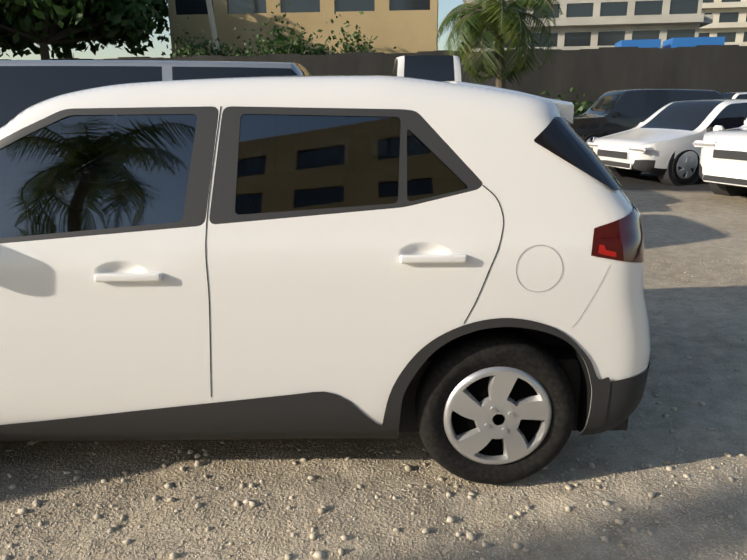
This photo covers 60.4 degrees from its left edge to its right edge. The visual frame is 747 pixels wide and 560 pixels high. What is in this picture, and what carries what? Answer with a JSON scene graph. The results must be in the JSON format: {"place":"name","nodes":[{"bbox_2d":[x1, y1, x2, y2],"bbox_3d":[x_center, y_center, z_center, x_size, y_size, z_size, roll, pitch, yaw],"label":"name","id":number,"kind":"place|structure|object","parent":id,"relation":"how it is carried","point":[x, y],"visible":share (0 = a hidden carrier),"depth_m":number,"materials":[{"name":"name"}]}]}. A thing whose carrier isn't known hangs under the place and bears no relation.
{"place":"outdoors","nodes":[
{"label":"outdoors","id":0,"kind":"place"},
{"bbox_2d":[0,0,465,59],"label":"sky","id":1,"kind":"structure","parent":0,"point":[444,6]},
{"bbox_2d":[0,172,746,559],"bbox_3d":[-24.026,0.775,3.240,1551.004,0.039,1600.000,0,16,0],"label":"ground","id":2,"kind":"structure","parent":0,"point":[696,224],"depth_m":2.59,"materials":[{"name":"beige gravel"}]},
{"bbox_2d":[0,41,37,56],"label":"tree","id":3,"kind":"object","parent":2,"relation":"on","point":[27,52],"visible":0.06,"depth_m":49.05,"materials":[{"name":"green plant"}]},
{"bbox_2d":[0,0,43,35],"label":"tree","id":4,"kind":"object","parent":2,"relation":"on","point":[8,17],"visible":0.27,"depth_m":35.76,"materials":[{"name":"green plant"}]},
{"bbox_2d":[0,0,159,59],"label":"tree","id":5,"kind":"object","parent":2,"relation":"on","point":[70,24],"visible":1,"depth_m":37.96,"materials":[{"name":"green plant"}]},
{"bbox_2d":[1,0,169,57],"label":"tree","id":6,"kind":"object","parent":2,"relation":"on","point":[161,7],"visible":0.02,"depth_m":47.45,"materials":[{"name":"green plant"}]},
{"bbox_2d":[0,60,311,127],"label":"silver minivan","id":7,"kind":"object","parent":2,"relation":"on","point":[25,84],"visible":0.21,"depth_m":5.07,"materials":[{"name":"grey paint"}]},
{"bbox_2d":[206,0,219,54],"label":"concrete pole","id":8,"kind":"object","parent":2,"relation":"on","point":[211,20],"visible":0.4,"depth_m":40.05,"materials":[{"name":"grey concrete"}]},
{"bbox_2d":[161,3,395,57],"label":"shrubs","id":9,"kind":"object","parent":2,"relation":"on","point":[285,48],"visible":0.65,"depth_m":34.93,"materials":[{"name":"green plant"}]},
{"bbox_2d":[168,0,437,57],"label":"tan building","id":10,"kind":"structure","parent":2,"relation":"on","point":[406,26],"depth_m":44.83,"materials":[{"name":"paint"}]},
{"bbox_2d":[0,75,650,483],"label":"car","id":11,"kind":"object","parent":2,"relation":"on","point":[450,273],"visible":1,"depth_m":2.28,"materials":[{"name":"white paint"}]},
{"bbox_2d":[0,45,746,114],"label":"boundary wall","id":12,"kind":"structure","parent":2,"relation":"on","point":[593,75],"depth_m":29.54,"materials":[{"name":"concrete"}]},
{"bbox_2d":[615,37,724,47],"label":"blue tarp stacks","id":13,"kind":"object","parent":12,"relation":"on","point":[677,42],"visible":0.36,"depth_m":29.91,"materials":[{"name":"blue plastic"}]},
{"bbox_2d":[0,255,746,559],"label":"ground gravel stones","id":14,"kind":"object","parent":2,"relation":"on","point":[321,554],"visible":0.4,"depth_m":2.47,"materials":[{"name":"beige gravel"}]},
{"bbox_2d":[389,55,461,81],"bbox_3d":[1.360,-4.945,18.436,2.290,2.626,5.460,0,16,0],"label":"vehicle","id":15,"kind":"object","parent":2,"relation":"on","point":[439,67],"visible":0.21,"depth_m":15.81,"materials":[{"name":"white paint"}]},
{"bbox_2d":[435,0,562,88],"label":"coconut palm","id":16,"kind":"object","parent":2,"relation":"on","point":[499,17],"visible":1,"depth_m":20.48,"materials":[{"name":"green plant"}]},
{"bbox_2d":[492,86,593,115],"bbox_3d":[9.461,-7.601,28.575,10.406,2.081,3.619,0,16,0],"label":"bush","id":17,"kind":"object","parent":2,"relation":"on","point":[579,110],"visible":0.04,"depth_m":28.57,"materials":[{"name":"green plant"}]},
{"bbox_2d":[454,0,713,51],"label":"hotel annex","id":18,"kind":"object","parent":2,"relation":"on","point":[589,24],"visible":0.35,"depth_m":84.30,"materials":[{"name":"concrete"}]},
{"bbox_2d":[461,0,746,45],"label":"hotel","id":19,"kind":"structure","parent":2,"relation":"on","point":[729,23],"depth_m":129.84,"materials":[{"name":"beige concrete"}]},
{"bbox_2d":[569,89,723,149],"bbox_3d":[7.209,-4.311,17.604,4.760,1.786,2.150,-1,16,-1],"label":"car","id":20,"kind":"object","parent":2,"relation":"on","point":[607,113],"visible":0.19,"depth_m":16.69,"materials":[{"name":"black paint"}]},
{"bbox_2d":[588,99,746,185],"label":"car","id":21,"kind":"object","parent":2,"relation":"on","point":[659,142],"visible":0.73,"depth_m":11.41,"materials":[{"name":"white paint"}]},
{"bbox_2d":[693,118,746,195],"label":"car","id":22,"kind":"object","parent":2,"relation":"on","point":[723,164],"visible":1,"depth_m":9.39,"materials":[{"name":"white paint"}]},
{"bbox_2d":[720,92,746,98],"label":"car","id":23,"kind":"object","parent":2,"relation":"on","point":[735,95],"visible":0.06,"depth_m":23.97,"materials":[{"name":"white paint"}]}
]}

